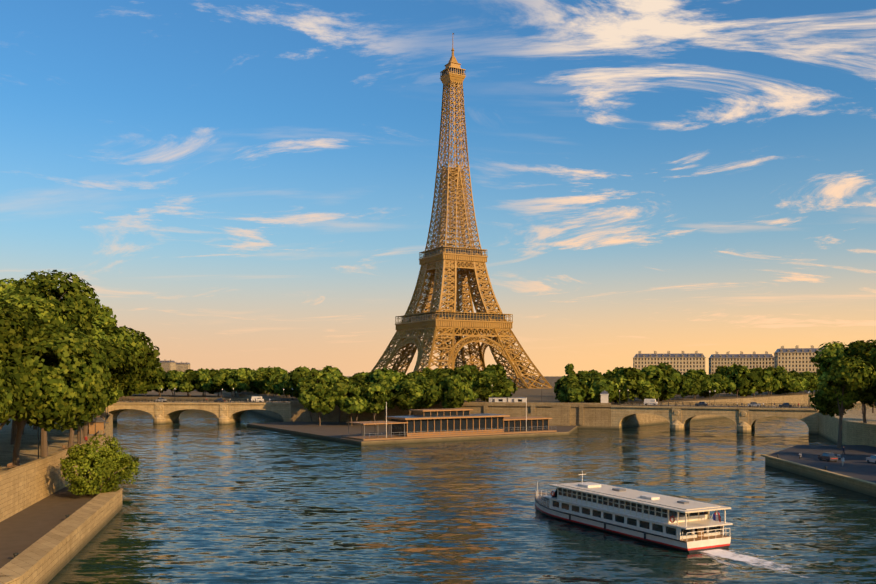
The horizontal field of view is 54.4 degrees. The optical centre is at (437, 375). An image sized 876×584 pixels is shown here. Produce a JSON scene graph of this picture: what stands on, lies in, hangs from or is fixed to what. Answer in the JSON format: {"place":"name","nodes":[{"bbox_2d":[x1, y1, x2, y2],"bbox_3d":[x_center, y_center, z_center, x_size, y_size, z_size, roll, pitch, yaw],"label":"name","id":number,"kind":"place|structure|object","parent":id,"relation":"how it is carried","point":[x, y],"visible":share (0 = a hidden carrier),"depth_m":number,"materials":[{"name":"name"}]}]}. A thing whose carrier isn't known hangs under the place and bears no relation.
{"place":"outdoors","nodes":[
{"label":"outdoors","id":0,"kind":"place"},
{"bbox_2d":[7,462,14,469],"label":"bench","id":1,"kind":"object","parent":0,"point":[10,465],"visible":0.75,"depth_m":116.80,"materials":[{"name":"brown wood"}]},
{"bbox_2d":[0,415,112,521],"bbox_3d":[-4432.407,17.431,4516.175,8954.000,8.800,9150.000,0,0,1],"label":"embankment wall","id":2,"kind":"structure","parent":0,"point":[20,493],"depth_m":127.68,"materials":[{"name":"stone"}]},
{"bbox_2d":[0,270,163,466],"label":"bank trees","id":3,"kind":"object","parent":2,"relation":"on","point":[74,307],"depth_m":114.96,"materials":[{"name":"green plant"}]},
{"bbox_2d":[88,417,108,435],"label":"kiosk","id":4,"kind":"structure","parent":2,"relation":"on","point":[100,423],"depth_m":184.20,"materials":[{"name":"brown wood"}]},
{"bbox_2d":[106,388,293,423],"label":"bridge","id":5,"kind":"structure","parent":2,"relation":"on","point":[224,412],"depth_m":346.89,"materials":[{"name":"stone"}]},
{"bbox_2d":[252,396,263,401],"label":"van","id":6,"kind":"object","parent":5,"relation":"on","point":[258,398],"visible":0.71,"depth_m":353.89,"materials":[{"name":"white paint"}]},
{"bbox_2d":[38,384,541,458],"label":"trunks","id":7,"kind":"object","parent":2,"relation":"on","point":[95,428],"visible":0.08,"depth_m":150.08,"materials":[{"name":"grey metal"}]},
{"bbox_2d":[0,411,875,583],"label":"quays","id":8,"kind":"structure","parent":2,"relation":"on","point":[24,564],"depth_m":100.17,"materials":[{"name":"stone"}]},
{"bbox_2d":[0,485,121,583],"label":"quay","id":9,"kind":"structure","parent":0,"point":[23,530],"depth_m":99.35,"materials":[{"name":"stone"}]},
{"bbox_2d":[58,435,140,494],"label":"bush","id":10,"kind":"object","parent":9,"relation":"on","point":[99,460],"depth_m":121.42,"materials":[{"name":"green plant"}]},
{"bbox_2d":[60,434,140,494],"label":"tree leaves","id":11,"kind":"object","parent":10,"relation":"attached to","point":[97,473],"visible":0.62,"depth_m":121.37,"materials":[{"name":"green plant"}]},
{"bbox_2d":[159,359,175,371],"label":"block","id":12,"kind":"structure","parent":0,"point":[168,365],"depth_m":1584.84,"materials":[{"name":"stone"}]},
{"bbox_2d":[118,389,246,400],"bbox_3d":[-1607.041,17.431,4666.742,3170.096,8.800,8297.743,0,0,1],"label":"ground","id":13,"kind":"structure","parent":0,"point":[153,395],"depth_m":521.54,"materials":[{"name":"stone"}]},
{"bbox_2d":[131,367,250,397],"bbox_3d":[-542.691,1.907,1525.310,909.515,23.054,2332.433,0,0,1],"label":"trees","id":14,"kind":"object","parent":13,"relation":"on","point":[237,382],"depth_m":506.86,"materials":[{"name":"green plant"}]},
{"bbox_2d":[176,361,189,371],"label":"block","id":15,"kind":"structure","parent":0,"point":[182,367],"depth_m":2000.78,"materials":[{"name":"stone"}]},
{"bbox_2d":[0,0,875,375],"label":"sky","id":16,"kind":"structure","parent":0,"point":[250,184],"materials":[{"name":"blue"}]},
{"bbox_2d":[48,404,875,583],"bbox_3d":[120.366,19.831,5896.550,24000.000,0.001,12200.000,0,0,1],"label":"river","id":17,"kind":"structure","parent":0,"point":[207,498],"depth_m":124.85,"materials":[{"name":"teal liquid"}]},
{"bbox_2d":[247,422,576,445],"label":"quay","id":18,"kind":"structure","parent":17,"relation":"in","point":[333,431],"depth_m":280.84,"materials":[{"name":"stone"}]},
{"bbox_2d":[297,374,477,425],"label":"trees","id":19,"kind":"object","parent":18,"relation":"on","point":[347,400],"depth_m":316.17,"materials":[{"name":"green plant"}]},
{"bbox_2d":[341,399,556,440],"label":"riverside pavilion","id":20,"kind":"structure","parent":18,"relation":"on","point":[432,423],"depth_m":263.26,"materials":[{"name":"brown wood"}]},
{"bbox_2d":[290,401,610,425],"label":"quay wall","id":21,"kind":"structure","parent":18,"relation":"on","point":[558,414],"depth_m":316.91,"materials":[{"name":"stone"}]},
{"bbox_2d":[535,471,732,552],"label":"tour boat","id":22,"kind":"object","parent":17,"relation":"on","point":[684,525],"visible":1,"depth_m":102.91,"materials":[{"name":"white paint"}]},
{"bbox_2d":[611,389,818,433],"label":"bridge","id":23,"kind":"structure","parent":17,"relation":"in","point":[679,417],"depth_m":301.25,"materials":[{"name":"stone"}]},
{"bbox_2d":[644,399,657,404],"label":"van","id":24,"kind":"object","parent":23,"relation":"on","point":[650,401],"visible":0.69,"depth_m":317.08,"materials":[{"name":"white paint"}]},
{"bbox_2d":[695,402,707,405],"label":"car","id":25,"kind":"object","parent":23,"relation":"on","point":[702,404],"visible":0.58,"depth_m":305.54,"materials":[{"name":"grey paint"}]},
{"bbox_2d":[779,403,790,407],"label":"car","id":26,"kind":"object","parent":23,"relation":"on","point":[784,405],"visible":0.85,"depth_m":293.88,"materials":[{"name":"grey paint"}]},
{"bbox_2d":[698,549,834,577],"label":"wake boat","id":27,"kind":"object","parent":17,"relation":"on","point":[722,553],"visible":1,"depth_m":92.52,"materials":[{"name":"liquid"}]},
{"bbox_2d":[222,376,860,428],"bbox_3d":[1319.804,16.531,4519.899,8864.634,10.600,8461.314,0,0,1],"label":"embankment","id":28,"kind":"structure","parent":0,"point":[597,417],"depth_m":345.82,"materials":[{"name":"stone"}]},
{"bbox_2d":[372,33,552,388],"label":"lattice tower","id":29,"kind":"structure","parent":28,"relation":"on","point":[455,324],"depth_m":747.12,"materials":[{"name":"metal"}]},
{"bbox_2d":[489,397,507,401],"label":"site cabin","id":30,"kind":"object","parent":28,"relation":"on","point":[497,399],"visible":0.65,"depth_m":327.05,"materials":[{"name":"white metal"}]},
{"bbox_2d":[183,363,822,403],"bbox_3d":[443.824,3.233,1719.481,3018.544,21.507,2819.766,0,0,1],"label":"park trees","id":31,"kind":"object","parent":28,"relation":"on","point":[670,379],"depth_m":370.53,"materials":[{"name":"green plant"}]},
{"bbox_2d":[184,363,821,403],"bbox_3d":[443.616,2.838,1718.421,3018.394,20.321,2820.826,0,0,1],"label":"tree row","id":32,"kind":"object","parent":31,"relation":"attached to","point":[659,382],"visible":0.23,"depth_m":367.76,"materials":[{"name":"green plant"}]},
{"bbox_2d":[508,397,526,401],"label":"site cabin","id":33,"kind":"object","parent":28,"relation":"on","point":[516,399],"visible":0.6,"depth_m":325.38,"materials":[{"name":"white metal"}]},
{"bbox_2d":[600,390,608,402],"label":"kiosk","id":34,"kind":"object","parent":28,"relation":"on","point":[604,394],"visible":0.81,"depth_m":315.73,"materials":[{"name":"white paint"}]},
{"bbox_2d":[633,351,705,374],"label":"block","id":35,"kind":"structure","parent":28,"relation":"on","point":[682,363],"depth_m":765.77,"materials":[{"name":"stone"}]},
{"bbox_2d":[708,351,773,374],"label":"block","id":36,"kind":"structure","parent":28,"relation":"on","point":[755,360],"depth_m":785.51,"materials":[{"name":"stone"}]},
{"bbox_2d":[774,345,823,372],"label":"block","id":37,"kind":"structure","parent":28,"relation":"on","point":[797,359],"depth_m":720.45,"materials":[{"name":"stone"}]},
{"bbox_2d":[765,445,875,496],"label":"quay","id":38,"kind":"structure","parent":0,"point":[856,465],"depth_m":174.00,"materials":[{"name":"stone"}]},
{"bbox_2d":[13,454,826,557],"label":"bollards","id":39,"kind":"object","parent":38,"relation":"on","point":[17,554],"visible":0.62,"depth_m":102.58,"materials":[{"name":"grey metal"}]},
{"bbox_2d":[818,452,837,461],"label":"car","id":40,"kind":"object","parent":38,"relation":"on","point":[828,456],"visible":1,"depth_m":176.03,"materials":[{"name":"grey paint"}]},
{"bbox_2d":[866,455,875,463],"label":"car","id":41,"kind":"object","parent":38,"relation":"on","point":[872,458],"visible":1,"depth_m":172.13,"materials":[{"name":"grey paint"}]},
{"bbox_2d":[809,339,875,447],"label":"bank trees","id":42,"kind":"object","parent":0,"point":[844,372],"depth_m":204.85,"materials":[{"name":"green plant"}]},
{"bbox_2d":[818,408,875,446],"bbox_3d":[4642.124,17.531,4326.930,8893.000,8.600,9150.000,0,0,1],"label":"retaining wall","id":43,"kind":"structure","parent":0,"point":[851,434],"depth_m":245.26,"materials":[{"name":"stone"}]}
]}

